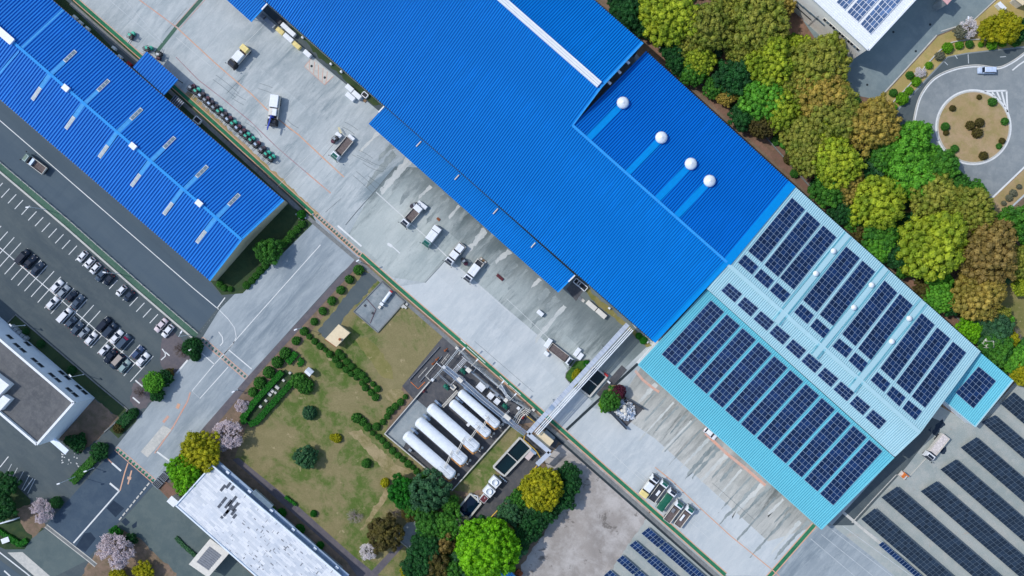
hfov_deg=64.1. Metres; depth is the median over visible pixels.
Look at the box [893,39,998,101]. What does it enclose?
garden wall
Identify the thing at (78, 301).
parked car
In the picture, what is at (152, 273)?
side road
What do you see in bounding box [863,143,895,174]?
tree
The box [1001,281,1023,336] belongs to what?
bank grass
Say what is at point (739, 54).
tree
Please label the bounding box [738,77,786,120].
tree
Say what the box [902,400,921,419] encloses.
solar array
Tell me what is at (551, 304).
weather stain
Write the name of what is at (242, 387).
garden path
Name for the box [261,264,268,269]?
shrub
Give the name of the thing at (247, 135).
forklift
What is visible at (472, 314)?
smooth concrete
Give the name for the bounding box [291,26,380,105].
wall grass
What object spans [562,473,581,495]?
tree
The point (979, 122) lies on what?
shrub
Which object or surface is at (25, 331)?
shrub
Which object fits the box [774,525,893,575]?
drive concrete
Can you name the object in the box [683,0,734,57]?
tree
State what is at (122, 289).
parked car
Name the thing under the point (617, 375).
basin apron
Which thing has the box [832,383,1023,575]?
solar field
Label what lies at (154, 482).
bicycle rack
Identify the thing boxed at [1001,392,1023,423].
solar row
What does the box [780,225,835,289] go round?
solar array
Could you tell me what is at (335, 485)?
garden lawn
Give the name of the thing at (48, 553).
entrance apron
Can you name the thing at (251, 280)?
shrub
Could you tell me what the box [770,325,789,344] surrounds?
solar array
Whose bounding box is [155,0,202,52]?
green lane
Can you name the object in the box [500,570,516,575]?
blue shed
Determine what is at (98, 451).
tree
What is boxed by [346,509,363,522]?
bare tree
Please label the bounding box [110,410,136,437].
hedge bed
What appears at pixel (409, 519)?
tree
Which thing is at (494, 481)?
cooling tower
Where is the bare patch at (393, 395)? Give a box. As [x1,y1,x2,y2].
[385,389,403,402]
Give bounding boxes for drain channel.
[506,393,712,575]
[566,363,637,430]
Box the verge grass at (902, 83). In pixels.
[885,0,1023,112]
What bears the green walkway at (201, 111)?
on the concrete apron at (313, 108)
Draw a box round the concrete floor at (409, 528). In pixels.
[398,521,416,547]
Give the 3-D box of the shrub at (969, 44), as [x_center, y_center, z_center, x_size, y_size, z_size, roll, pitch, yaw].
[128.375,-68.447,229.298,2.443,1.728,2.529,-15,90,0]
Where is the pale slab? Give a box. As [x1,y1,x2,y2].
[305,58,333,83]
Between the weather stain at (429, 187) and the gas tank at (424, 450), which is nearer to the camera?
the gas tank at (424, 450)
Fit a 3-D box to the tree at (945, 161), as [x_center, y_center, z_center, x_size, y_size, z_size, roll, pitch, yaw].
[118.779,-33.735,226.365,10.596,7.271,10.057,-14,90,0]
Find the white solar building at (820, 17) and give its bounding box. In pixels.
[791,0,915,59]
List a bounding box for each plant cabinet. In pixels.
[476,381,485,391]
[487,391,494,399]
[493,398,500,404]
[503,413,510,420]
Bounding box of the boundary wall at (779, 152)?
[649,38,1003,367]
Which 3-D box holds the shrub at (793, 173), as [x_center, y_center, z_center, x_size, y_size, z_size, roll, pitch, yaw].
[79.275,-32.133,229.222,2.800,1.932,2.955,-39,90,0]
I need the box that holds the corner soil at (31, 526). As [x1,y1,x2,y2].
[16,504,45,537]
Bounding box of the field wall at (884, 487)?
[852,458,925,522]
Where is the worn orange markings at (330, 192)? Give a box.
[108,0,778,575]
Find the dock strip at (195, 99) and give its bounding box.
[185,91,318,215]
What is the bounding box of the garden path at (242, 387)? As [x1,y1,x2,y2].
[159,260,358,482]
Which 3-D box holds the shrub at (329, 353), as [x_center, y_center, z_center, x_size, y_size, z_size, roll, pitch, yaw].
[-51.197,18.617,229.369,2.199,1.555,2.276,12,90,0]
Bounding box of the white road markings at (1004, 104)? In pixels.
[0,54,1023,575]
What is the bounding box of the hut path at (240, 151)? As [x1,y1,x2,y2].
[228,140,297,208]
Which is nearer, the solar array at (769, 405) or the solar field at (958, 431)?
the solar array at (769, 405)
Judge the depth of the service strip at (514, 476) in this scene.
229.98 m
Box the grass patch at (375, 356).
[355,337,392,378]
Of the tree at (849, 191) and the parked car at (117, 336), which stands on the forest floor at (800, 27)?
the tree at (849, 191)
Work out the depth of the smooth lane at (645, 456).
229.98 m
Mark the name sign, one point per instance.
(9, 520)
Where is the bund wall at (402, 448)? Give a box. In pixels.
[384,381,509,490]
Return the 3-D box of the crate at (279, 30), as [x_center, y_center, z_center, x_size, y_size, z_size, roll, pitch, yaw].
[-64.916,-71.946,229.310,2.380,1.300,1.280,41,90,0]
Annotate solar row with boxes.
[604,569,616,575]
[617,554,637,573]
[629,540,651,558]
[634,569,645,575]
[641,527,664,546]
[647,555,676,575]
[659,542,704,575]
[862,508,951,575]
[879,542,921,575]
[882,487,999,575]
[921,481,1023,575]
[940,460,1023,540]
[961,437,1023,501]
[982,415,1023,457]
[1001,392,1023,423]
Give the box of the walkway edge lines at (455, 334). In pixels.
[73,0,815,575]
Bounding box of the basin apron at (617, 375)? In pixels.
[597,365,626,397]
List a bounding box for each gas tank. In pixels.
[403,427,459,481]
[415,414,470,466]
[427,400,482,453]
[449,396,494,438]
[458,388,503,429]
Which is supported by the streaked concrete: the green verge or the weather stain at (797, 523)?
the weather stain at (797, 523)
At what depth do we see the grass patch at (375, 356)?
229.98 m
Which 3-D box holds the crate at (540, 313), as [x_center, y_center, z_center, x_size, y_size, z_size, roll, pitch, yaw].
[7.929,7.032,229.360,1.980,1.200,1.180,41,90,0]
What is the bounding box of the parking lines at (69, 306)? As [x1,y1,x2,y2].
[0,226,152,381]
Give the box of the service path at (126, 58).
[66,0,148,81]
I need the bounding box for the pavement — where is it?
[8,552,48,575]
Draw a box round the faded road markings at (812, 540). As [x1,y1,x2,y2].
[8,0,1023,575]
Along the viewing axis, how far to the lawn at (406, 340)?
229.99 m
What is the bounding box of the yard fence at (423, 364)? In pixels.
[410,347,439,379]
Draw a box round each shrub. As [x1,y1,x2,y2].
[22,328,29,334]
[36,340,44,347]
[66,365,76,374]
[112,423,123,433]
[128,408,138,418]
[190,354,200,361]
[216,281,222,287]
[220,284,227,290]
[227,286,233,291]
[242,281,250,289]
[247,387,257,397]
[248,277,255,284]
[252,272,259,279]
[253,376,266,389]
[256,266,264,274]
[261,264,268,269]
[262,366,274,378]
[271,356,284,368]
[277,507,286,516]
[279,347,291,359]
[281,239,286,247]
[284,235,291,243]
[287,230,295,238]
[290,372,307,388]
[291,336,300,344]
[293,225,300,233]
[295,524,304,533]
[296,210,305,219]
[297,378,314,394]
[298,220,305,227]
[299,326,308,335]
[302,405,317,419]
[306,333,312,339]
[310,318,318,325]
[310,510,316,517]
[311,338,317,344]
[316,342,323,349]
[316,541,323,549]
[318,307,326,314]
[326,350,332,357]
[327,296,335,305]
[332,356,339,362]
[333,433,341,442]
[335,349,342,355]
[335,361,342,368]
[336,285,345,294]
[339,353,345,359]
[342,365,348,372]
[343,358,350,364]
[344,275,353,283]
[347,370,354,376]
[348,363,354,369]
[351,413,362,423]
[353,265,363,274]
[353,368,360,375]
[358,371,366,379]
[359,417,367,426]
[361,458,371,467]
[362,384,369,390]
[363,376,369,382]
[363,423,371,431]
[367,388,374,395]
[371,393,379,400]
[372,422,380,430]
[373,385,380,392]
[375,434,381,439]
[379,419,386,424]
[379,437,385,443]
[380,478,389,487]
[382,441,390,448]
[384,413,390,419]
[386,406,394,414]
[389,446,395,454]
[391,402,398,409]
[395,452,400,458]
[397,398,403,405]
[399,456,405,462]
[404,459,411,467]
[413,468,419,474]
[571,368,579,379]
[635,332,642,339]
[639,336,647,344]
[783,154,789,164]
[789,169,798,177]
[809,178,816,185]
[889,88,897,96]
[895,92,909,105]
[905,71,913,79]
[905,86,913,94]
[911,77,921,86]
[924,61,932,68]
[934,51,944,61]
[940,122,949,130]
[941,42,953,53]
[943,130,949,135]
[949,105,955,111]
[950,145,958,152]
[955,41,963,49]
[965,40,974,48]
[965,121,975,129]
[971,128,982,138]
[975,118,984,127]
[978,151,987,159]
[985,41,997,49]
[987,98,996,106]
[996,143,1001,148]
[998,138,1005,143]
[1000,117,1008,125]
[1005,194,1012,201]
[1009,189,1017,196]
[1010,40,1021,47]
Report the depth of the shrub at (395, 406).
229.10 m
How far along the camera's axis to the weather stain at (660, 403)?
229.97 m
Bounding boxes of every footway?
[896,48,1023,129]
[993,170,1023,214]
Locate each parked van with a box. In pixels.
[14,249,30,264]
[55,307,72,323]
[95,316,111,332]
[101,322,118,337]
[109,353,125,368]
[115,334,131,349]
[977,66,996,73]
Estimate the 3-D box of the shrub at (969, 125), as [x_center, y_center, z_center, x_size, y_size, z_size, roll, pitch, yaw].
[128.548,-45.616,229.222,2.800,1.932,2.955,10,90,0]
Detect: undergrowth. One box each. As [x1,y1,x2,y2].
[414,503,562,559]
[657,0,1023,347]
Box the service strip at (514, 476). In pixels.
[471,434,563,519]
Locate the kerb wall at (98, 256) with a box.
[0,171,191,337]
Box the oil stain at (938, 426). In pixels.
[932,419,944,436]
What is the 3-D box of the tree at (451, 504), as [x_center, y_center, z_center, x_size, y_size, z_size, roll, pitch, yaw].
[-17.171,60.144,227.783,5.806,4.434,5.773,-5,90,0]
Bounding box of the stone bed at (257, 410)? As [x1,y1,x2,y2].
[247,369,292,424]
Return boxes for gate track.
[45,525,96,565]
[45,527,94,566]
[47,524,96,563]
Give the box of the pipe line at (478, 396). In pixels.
[445,368,514,424]
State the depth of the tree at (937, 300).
224.69 m
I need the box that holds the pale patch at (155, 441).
[141,425,170,457]
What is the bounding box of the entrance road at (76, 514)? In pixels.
[46,450,153,556]
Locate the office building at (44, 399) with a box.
[0,317,93,453]
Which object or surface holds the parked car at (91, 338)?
on the asphalt ground at (45, 467)
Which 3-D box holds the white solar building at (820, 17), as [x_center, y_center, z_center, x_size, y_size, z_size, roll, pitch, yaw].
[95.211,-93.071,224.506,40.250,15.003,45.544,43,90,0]
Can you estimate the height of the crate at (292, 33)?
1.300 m
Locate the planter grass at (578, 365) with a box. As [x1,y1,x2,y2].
[566,360,584,382]
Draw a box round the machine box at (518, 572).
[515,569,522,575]
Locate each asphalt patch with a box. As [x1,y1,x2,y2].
[76,532,95,551]
[107,500,123,516]
[121,518,129,525]
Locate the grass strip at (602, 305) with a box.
[586,287,651,346]
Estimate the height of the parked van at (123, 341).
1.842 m
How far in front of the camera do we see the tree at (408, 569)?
223.92 m
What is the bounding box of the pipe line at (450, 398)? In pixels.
[442,390,457,407]
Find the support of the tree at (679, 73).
on the forest floor at (800, 27)
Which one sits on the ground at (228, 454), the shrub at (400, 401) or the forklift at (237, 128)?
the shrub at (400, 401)
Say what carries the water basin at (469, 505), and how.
on the garden lawn at (335, 485)
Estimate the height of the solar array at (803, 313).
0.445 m
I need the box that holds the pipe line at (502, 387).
[500,384,509,399]
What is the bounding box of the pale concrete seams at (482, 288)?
[176,22,716,538]
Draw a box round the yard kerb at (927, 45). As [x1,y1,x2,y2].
[885,0,995,91]
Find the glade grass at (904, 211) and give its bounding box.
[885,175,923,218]
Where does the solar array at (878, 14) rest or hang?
on the white solar building at (820, 17)
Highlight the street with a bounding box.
[0,560,20,575]
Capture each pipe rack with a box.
[444,366,526,435]
[464,365,504,399]
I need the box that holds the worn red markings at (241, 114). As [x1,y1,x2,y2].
[176,57,306,172]
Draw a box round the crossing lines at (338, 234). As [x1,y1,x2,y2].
[314,213,361,255]
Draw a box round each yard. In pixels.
[386,337,535,488]
[521,440,648,575]
[803,0,993,98]
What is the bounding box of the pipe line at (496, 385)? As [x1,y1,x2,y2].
[457,347,523,417]
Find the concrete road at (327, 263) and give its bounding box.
[116,216,359,481]
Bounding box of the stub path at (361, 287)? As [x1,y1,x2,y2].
[318,272,376,337]
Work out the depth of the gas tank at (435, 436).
225.72 m
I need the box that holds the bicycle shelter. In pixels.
[170,95,184,108]
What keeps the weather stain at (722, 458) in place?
on the streaked concrete
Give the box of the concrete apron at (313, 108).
[79,0,892,575]
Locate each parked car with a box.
[23,254,37,268]
[30,261,45,275]
[45,296,59,309]
[50,279,63,292]
[57,285,70,298]
[65,316,77,327]
[66,290,77,301]
[71,294,85,309]
[71,321,84,335]
[77,250,88,262]
[78,327,89,338]
[84,257,95,268]
[84,331,97,345]
[90,262,101,274]
[95,268,108,281]
[98,344,110,355]
[103,273,114,285]
[103,349,117,363]
[109,329,123,343]
[116,285,127,296]
[118,359,131,373]
[123,290,134,301]
[131,345,144,359]
[135,352,150,366]
[154,318,168,332]
[161,324,174,337]
[703,427,716,439]
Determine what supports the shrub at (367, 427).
on the ground at (228, 454)
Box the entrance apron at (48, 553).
[9,529,86,575]
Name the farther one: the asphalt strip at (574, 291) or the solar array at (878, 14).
the asphalt strip at (574, 291)
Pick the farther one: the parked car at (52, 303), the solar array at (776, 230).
the parked car at (52, 303)
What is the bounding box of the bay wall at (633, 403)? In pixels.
[609,397,643,428]
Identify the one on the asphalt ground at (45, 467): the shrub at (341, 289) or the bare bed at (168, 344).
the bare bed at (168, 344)
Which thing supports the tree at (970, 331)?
on the forest floor at (800, 27)
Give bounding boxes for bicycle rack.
[152,478,163,488]
[158,471,169,481]
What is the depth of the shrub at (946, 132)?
229.32 m
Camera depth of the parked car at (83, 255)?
228.93 m
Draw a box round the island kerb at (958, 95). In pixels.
[937,91,1009,162]
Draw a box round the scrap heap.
[614,399,635,420]
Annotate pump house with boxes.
[479,493,488,502]
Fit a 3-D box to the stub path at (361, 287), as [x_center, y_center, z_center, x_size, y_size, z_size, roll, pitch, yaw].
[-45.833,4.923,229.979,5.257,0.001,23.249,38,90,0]
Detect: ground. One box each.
[0,174,344,575]
[156,0,1023,575]
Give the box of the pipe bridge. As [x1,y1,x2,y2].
[527,323,633,465]
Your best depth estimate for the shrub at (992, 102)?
228.92 m
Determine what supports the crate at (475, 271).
on the parked truck at (469, 278)
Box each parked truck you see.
[19,151,48,174]
[225,44,251,70]
[265,96,281,129]
[330,136,352,161]
[398,207,423,229]
[422,224,442,248]
[442,242,465,267]
[461,258,483,282]
[548,343,575,367]
[638,473,661,493]
[648,477,670,502]
[656,486,678,511]
[663,498,685,523]
[673,504,694,528]
[922,433,949,462]
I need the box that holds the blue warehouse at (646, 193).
[227,0,794,342]
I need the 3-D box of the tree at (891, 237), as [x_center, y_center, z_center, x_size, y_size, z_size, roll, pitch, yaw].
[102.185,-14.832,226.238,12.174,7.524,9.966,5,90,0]
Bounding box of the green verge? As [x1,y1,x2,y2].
[0,163,197,337]
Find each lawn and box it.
[0,471,42,548]
[54,0,315,294]
[235,269,476,575]
[341,269,441,393]
[454,426,523,493]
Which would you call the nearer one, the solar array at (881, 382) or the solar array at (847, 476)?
the solar array at (881, 382)
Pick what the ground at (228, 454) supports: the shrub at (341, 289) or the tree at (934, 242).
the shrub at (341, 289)
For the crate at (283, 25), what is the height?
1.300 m
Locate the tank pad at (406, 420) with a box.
[387,399,430,446]
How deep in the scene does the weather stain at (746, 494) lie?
229.97 m
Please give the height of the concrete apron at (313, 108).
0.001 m
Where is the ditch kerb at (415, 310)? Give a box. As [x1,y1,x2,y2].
[69,2,718,575]
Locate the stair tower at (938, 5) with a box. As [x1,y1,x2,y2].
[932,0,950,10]
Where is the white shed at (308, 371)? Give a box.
[304,367,313,376]
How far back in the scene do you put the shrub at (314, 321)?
228.98 m
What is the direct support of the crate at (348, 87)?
on the wall strip at (273, 15)
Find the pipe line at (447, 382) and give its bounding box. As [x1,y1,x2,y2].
[439,375,453,388]
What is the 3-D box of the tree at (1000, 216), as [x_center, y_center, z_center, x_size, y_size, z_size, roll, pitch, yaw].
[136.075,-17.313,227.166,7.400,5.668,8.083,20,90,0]
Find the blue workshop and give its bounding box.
[0,0,287,280]
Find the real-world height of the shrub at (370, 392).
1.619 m
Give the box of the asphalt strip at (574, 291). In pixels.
[567,278,582,300]
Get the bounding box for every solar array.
[662,300,723,365]
[678,314,739,379]
[693,328,755,393]
[709,342,771,407]
[721,283,741,302]
[725,356,786,420]
[737,297,757,316]
[738,255,757,273]
[741,370,802,434]
[748,198,804,262]
[753,311,773,330]
[754,269,773,288]
[757,384,818,448]
[765,212,819,276]
[770,283,789,301]
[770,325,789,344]
[773,398,834,462]
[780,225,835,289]
[785,339,805,358]
[788,412,850,477]
[794,304,813,323]
[801,353,821,372]
[803,247,859,311]
[804,426,866,490]
[810,318,829,338]
[817,367,837,386]
[820,260,874,325]
[820,440,881,504]
[832,338,851,357]
[833,382,853,400]
[836,0,852,9]
[842,280,896,345]
[847,0,877,21]
[848,352,867,371]
[849,396,869,414]
[858,294,912,359]
[860,0,900,33]
[865,410,885,428]
[871,372,889,391]
[880,313,934,379]
[886,386,905,405]
[896,327,949,393]
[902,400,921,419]
[911,342,965,407]
[956,366,995,407]
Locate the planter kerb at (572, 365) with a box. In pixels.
[565,359,589,383]
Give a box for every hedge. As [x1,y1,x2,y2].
[0,528,8,537]
[7,534,28,547]
[68,455,96,484]
[115,411,131,428]
[174,536,196,556]
[239,370,283,424]
[248,380,292,426]
[284,495,297,506]
[285,350,298,365]
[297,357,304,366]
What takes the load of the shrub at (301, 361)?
on the ground at (228, 454)
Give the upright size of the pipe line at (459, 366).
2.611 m
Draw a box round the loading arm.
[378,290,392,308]
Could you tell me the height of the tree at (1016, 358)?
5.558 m
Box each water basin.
[459,493,481,517]
[493,436,531,475]
[578,366,606,396]
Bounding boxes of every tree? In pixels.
[0,471,22,497]
[0,496,18,521]
[29,497,54,523]
[48,496,64,508]
[63,435,72,445]
[69,432,86,453]
[89,441,108,461]
[96,533,135,570]
[107,525,122,540]
[108,568,128,575]
[122,533,138,544]
[131,560,154,575]
[134,386,144,397]
[142,370,164,392]
[149,388,165,401]
[158,369,174,386]
[163,454,202,496]
[167,368,173,377]
[173,342,186,357]
[177,451,203,476]
[180,430,221,472]
[181,337,203,356]
[212,418,242,451]
[234,399,248,412]
[252,238,283,264]
[291,444,318,468]
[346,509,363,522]
[359,543,375,560]
[367,511,404,554]
[387,472,417,509]
[388,509,400,521]
[399,553,429,575]
[401,509,417,522]
[402,500,420,517]
[406,540,438,575]
[408,467,452,512]
[410,530,439,553]
[413,507,441,539]
[424,552,451,575]
[432,491,450,507]
[433,532,455,554]
[434,508,461,541]
[441,494,459,512]
[441,554,463,575]
[448,551,465,575]
[453,515,470,536]
[453,516,522,575]
[496,498,524,527]
[506,487,525,510]
[511,525,532,551]
[517,466,563,512]
[519,510,548,538]
[522,506,536,516]
[533,503,560,523]
[553,485,576,510]
[557,461,582,482]
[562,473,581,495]
[600,385,621,412]
[606,0,626,12]
[609,0,640,29]
[612,384,625,398]
[629,16,650,39]
[638,0,700,47]
[659,42,685,61]
[664,51,684,75]
[672,39,696,59]
[675,67,684,77]
[679,61,707,87]
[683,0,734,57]
[683,44,717,74]
[702,76,723,99]
[710,0,745,24]
[711,57,752,97]
[716,88,735,107]
[724,40,753,62]
[727,0,791,52]
[727,103,753,131]
[735,97,753,111]
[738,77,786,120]
[742,33,797,86]
[748,116,776,138]
[761,0,796,24]
[761,83,802,134]
[776,69,809,104]
[778,115,823,157]
[786,30,851,91]
[786,34,811,56]
[789,139,825,178]
[795,68,850,116]
[799,83,862,143]
[802,131,868,189]
[807,174,845,208]
[814,120,843,145]
[826,201,857,224]
[840,167,864,206]
[843,208,864,232]
[845,91,902,158]
[849,174,908,231]
[849,225,868,242]
[860,222,900,250]
[861,167,876,178]
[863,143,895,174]
[864,159,884,177]
[866,238,895,262]
[876,127,928,171]
[882,150,935,199]
[882,240,909,268]
[895,210,968,282]
[895,211,919,231]
[895,262,919,278]
[898,120,933,153]
[908,172,959,216]
[912,277,930,298]
[914,67,925,76]
[921,284,955,313]
[923,269,954,289]
[926,142,941,161]
[928,148,960,178]
[944,293,960,316]
[947,184,997,233]
[948,268,1007,321]
[951,25,967,38]
[951,171,972,191]
[953,315,982,343]
[958,217,1018,284]
[959,16,977,38]
[967,310,988,332]
[968,178,988,191]
[976,18,994,42]
[978,313,1015,343]
[978,332,1013,367]
[984,8,1023,44]
[992,213,1010,229]
[995,306,1011,318]
[999,204,1023,244]
[1004,343,1023,375]
[1008,315,1014,326]
[1009,362,1023,386]
[1010,277,1023,296]
[1011,243,1023,278]
[1011,330,1020,346]
[1016,18,1023,41]
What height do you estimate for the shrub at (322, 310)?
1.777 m
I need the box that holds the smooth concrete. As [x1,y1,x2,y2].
[401,262,591,430]
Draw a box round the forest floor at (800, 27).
[635,0,1023,386]
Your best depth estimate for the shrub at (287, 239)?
228.93 m
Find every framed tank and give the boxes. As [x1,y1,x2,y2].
[193,115,202,124]
[361,91,368,98]
[573,278,580,285]
[577,281,587,290]
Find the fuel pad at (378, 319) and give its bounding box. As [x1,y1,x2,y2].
[354,281,404,332]
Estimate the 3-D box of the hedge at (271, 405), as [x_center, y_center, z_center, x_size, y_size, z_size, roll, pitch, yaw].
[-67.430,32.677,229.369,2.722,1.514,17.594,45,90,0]
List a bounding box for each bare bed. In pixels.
[130,374,151,409]
[160,331,201,372]
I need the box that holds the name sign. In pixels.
[0,517,19,523]
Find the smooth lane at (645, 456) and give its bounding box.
[569,408,805,575]
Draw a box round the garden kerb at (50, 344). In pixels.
[7,314,127,432]
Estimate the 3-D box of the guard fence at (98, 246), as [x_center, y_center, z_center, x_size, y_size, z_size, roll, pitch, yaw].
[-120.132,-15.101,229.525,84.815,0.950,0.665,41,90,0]
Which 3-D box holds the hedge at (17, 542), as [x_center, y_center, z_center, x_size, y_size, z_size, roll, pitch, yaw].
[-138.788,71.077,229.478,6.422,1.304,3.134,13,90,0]
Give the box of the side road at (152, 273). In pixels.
[0,100,222,331]
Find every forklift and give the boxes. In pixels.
[126,31,135,43]
[142,45,153,52]
[155,49,163,60]
[186,84,196,94]
[192,87,200,96]
[196,92,205,102]
[201,96,210,106]
[205,100,214,110]
[209,104,219,114]
[214,108,223,118]
[219,112,227,121]
[223,116,232,124]
[228,120,237,129]
[232,124,241,134]
[237,128,246,138]
[242,132,250,143]
[246,136,255,145]
[251,141,260,149]
[257,146,266,154]
[261,150,270,160]
[266,154,275,164]
[331,135,338,143]
[459,256,467,265]
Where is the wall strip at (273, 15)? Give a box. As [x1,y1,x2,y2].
[263,5,382,110]
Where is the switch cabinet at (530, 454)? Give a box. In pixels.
[525,448,536,460]
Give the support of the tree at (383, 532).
on the garden lawn at (335, 485)
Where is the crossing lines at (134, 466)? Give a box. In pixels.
[115,447,155,482]
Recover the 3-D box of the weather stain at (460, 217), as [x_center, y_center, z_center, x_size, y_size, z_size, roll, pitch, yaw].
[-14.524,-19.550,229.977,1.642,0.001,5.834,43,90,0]
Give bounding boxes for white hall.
[175,461,348,575]
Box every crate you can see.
[231,50,244,62]
[239,44,249,53]
[264,17,276,28]
[269,94,279,107]
[272,108,277,116]
[275,27,284,35]
[280,22,287,29]
[283,32,293,43]
[286,27,296,37]
[292,41,301,49]
[303,49,311,58]
[345,84,353,92]
[345,92,355,101]
[348,134,354,141]
[351,90,361,100]
[413,204,421,212]
[417,200,427,209]
[425,229,434,239]
[429,232,437,241]
[432,225,440,233]
[468,263,476,274]
[471,265,480,276]
[536,310,543,316]
[544,338,552,347]
[573,347,580,356]
[577,352,583,359]
[586,300,597,310]
[595,308,606,318]
[639,489,648,498]
[644,481,654,492]
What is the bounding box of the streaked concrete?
[624,368,830,540]
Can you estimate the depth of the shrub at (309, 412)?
228.17 m
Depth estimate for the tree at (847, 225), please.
225.98 m
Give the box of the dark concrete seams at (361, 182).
[165,10,750,516]
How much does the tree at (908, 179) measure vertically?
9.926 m
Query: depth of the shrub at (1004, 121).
229.10 m
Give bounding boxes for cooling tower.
[482,483,495,497]
[488,474,501,488]
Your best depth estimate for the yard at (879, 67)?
229.99 m
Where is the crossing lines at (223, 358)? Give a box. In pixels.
[200,337,247,378]
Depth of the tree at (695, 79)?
225.44 m
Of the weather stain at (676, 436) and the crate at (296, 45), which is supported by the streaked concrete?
the weather stain at (676, 436)
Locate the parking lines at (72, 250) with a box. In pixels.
[0,183,157,322]
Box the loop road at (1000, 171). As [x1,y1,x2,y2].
[897,46,1023,197]
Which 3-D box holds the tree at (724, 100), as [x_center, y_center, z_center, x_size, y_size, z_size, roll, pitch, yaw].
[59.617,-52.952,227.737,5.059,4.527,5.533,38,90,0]
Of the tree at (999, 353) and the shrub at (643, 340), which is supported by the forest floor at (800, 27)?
the tree at (999, 353)
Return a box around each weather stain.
[360,132,379,151]
[367,150,396,186]
[378,144,394,160]
[380,157,411,193]
[392,169,412,190]
[400,175,424,204]
[419,185,431,198]
[422,190,444,215]
[426,198,449,223]
[449,205,459,218]
[450,224,479,257]
[453,210,468,226]
[461,233,493,267]
[462,227,486,257]
[485,250,501,268]
[495,249,511,263]
[503,261,517,276]
[508,269,528,289]
[530,295,560,328]
[531,278,541,287]
[535,305,565,342]
[538,288,550,301]
[636,382,657,403]
[639,402,673,440]
[641,388,657,406]
[645,397,666,420]
[655,405,678,430]
[662,420,691,451]
[664,419,694,451]
[668,429,701,465]
[670,415,686,433]
[680,438,709,467]
[685,441,719,478]
[692,443,722,478]
[700,453,727,481]
[712,455,733,477]
[716,469,741,499]
[718,477,751,512]
[719,481,759,524]
[720,462,736,482]
[732,483,762,517]
[737,497,775,540]
[739,485,771,518]
[750,512,790,557]
[767,498,783,517]
[771,520,801,553]
[774,507,789,522]
[774,520,809,559]
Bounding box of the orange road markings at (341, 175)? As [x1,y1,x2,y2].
[119,27,770,568]
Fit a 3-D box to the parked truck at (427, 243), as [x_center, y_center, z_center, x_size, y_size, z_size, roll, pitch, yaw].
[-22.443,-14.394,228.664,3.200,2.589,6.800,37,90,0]
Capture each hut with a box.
[167,494,180,506]
[325,324,350,346]
[536,428,554,447]
[1009,0,1023,7]
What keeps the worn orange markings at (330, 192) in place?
on the concrete apron at (313, 108)
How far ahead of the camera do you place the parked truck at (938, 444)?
227.85 m
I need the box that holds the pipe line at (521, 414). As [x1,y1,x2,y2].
[513,408,530,423]
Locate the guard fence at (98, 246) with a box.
[0,162,196,332]
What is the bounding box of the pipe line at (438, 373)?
[431,349,458,381]
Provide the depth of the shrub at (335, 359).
229.03 m
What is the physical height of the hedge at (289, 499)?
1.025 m
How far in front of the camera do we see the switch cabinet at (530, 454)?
228.50 m
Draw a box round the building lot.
[118,484,252,575]
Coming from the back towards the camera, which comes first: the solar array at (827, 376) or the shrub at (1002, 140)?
the shrub at (1002, 140)
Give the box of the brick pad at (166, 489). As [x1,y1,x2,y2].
[158,481,178,498]
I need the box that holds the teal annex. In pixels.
[942,353,1012,426]
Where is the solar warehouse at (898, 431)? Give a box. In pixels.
[637,186,980,528]
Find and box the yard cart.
[898,470,908,479]
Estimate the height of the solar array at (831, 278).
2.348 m
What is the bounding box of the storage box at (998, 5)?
[994,2,1005,10]
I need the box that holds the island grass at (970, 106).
[938,92,1008,161]
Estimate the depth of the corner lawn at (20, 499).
229.98 m
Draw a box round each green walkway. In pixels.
[75,0,313,213]
[360,253,725,575]
[768,524,814,575]
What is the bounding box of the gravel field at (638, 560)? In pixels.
[611,512,721,575]
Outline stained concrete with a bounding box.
[347,166,645,400]
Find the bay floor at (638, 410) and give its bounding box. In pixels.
[613,399,642,425]
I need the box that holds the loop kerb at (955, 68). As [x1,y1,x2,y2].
[913,52,1023,119]
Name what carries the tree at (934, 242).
on the forest floor at (800, 27)
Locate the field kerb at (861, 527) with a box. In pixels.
[842,511,880,543]
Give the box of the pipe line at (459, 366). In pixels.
[451,358,464,371]
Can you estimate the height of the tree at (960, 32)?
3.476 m
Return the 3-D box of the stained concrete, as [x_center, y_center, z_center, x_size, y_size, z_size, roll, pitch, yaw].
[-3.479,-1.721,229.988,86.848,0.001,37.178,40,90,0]
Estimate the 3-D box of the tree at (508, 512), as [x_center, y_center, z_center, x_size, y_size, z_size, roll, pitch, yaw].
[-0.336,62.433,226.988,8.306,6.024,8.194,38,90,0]
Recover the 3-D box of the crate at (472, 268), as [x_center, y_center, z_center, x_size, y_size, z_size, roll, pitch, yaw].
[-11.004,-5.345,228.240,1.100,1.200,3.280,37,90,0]
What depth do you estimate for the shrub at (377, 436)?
229.23 m
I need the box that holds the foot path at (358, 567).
[233,458,402,575]
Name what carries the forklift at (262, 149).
on the concrete apron at (313, 108)
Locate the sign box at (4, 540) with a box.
[1,537,9,543]
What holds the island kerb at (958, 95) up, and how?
on the loop road at (1000, 171)
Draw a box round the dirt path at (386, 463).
[349,430,409,529]

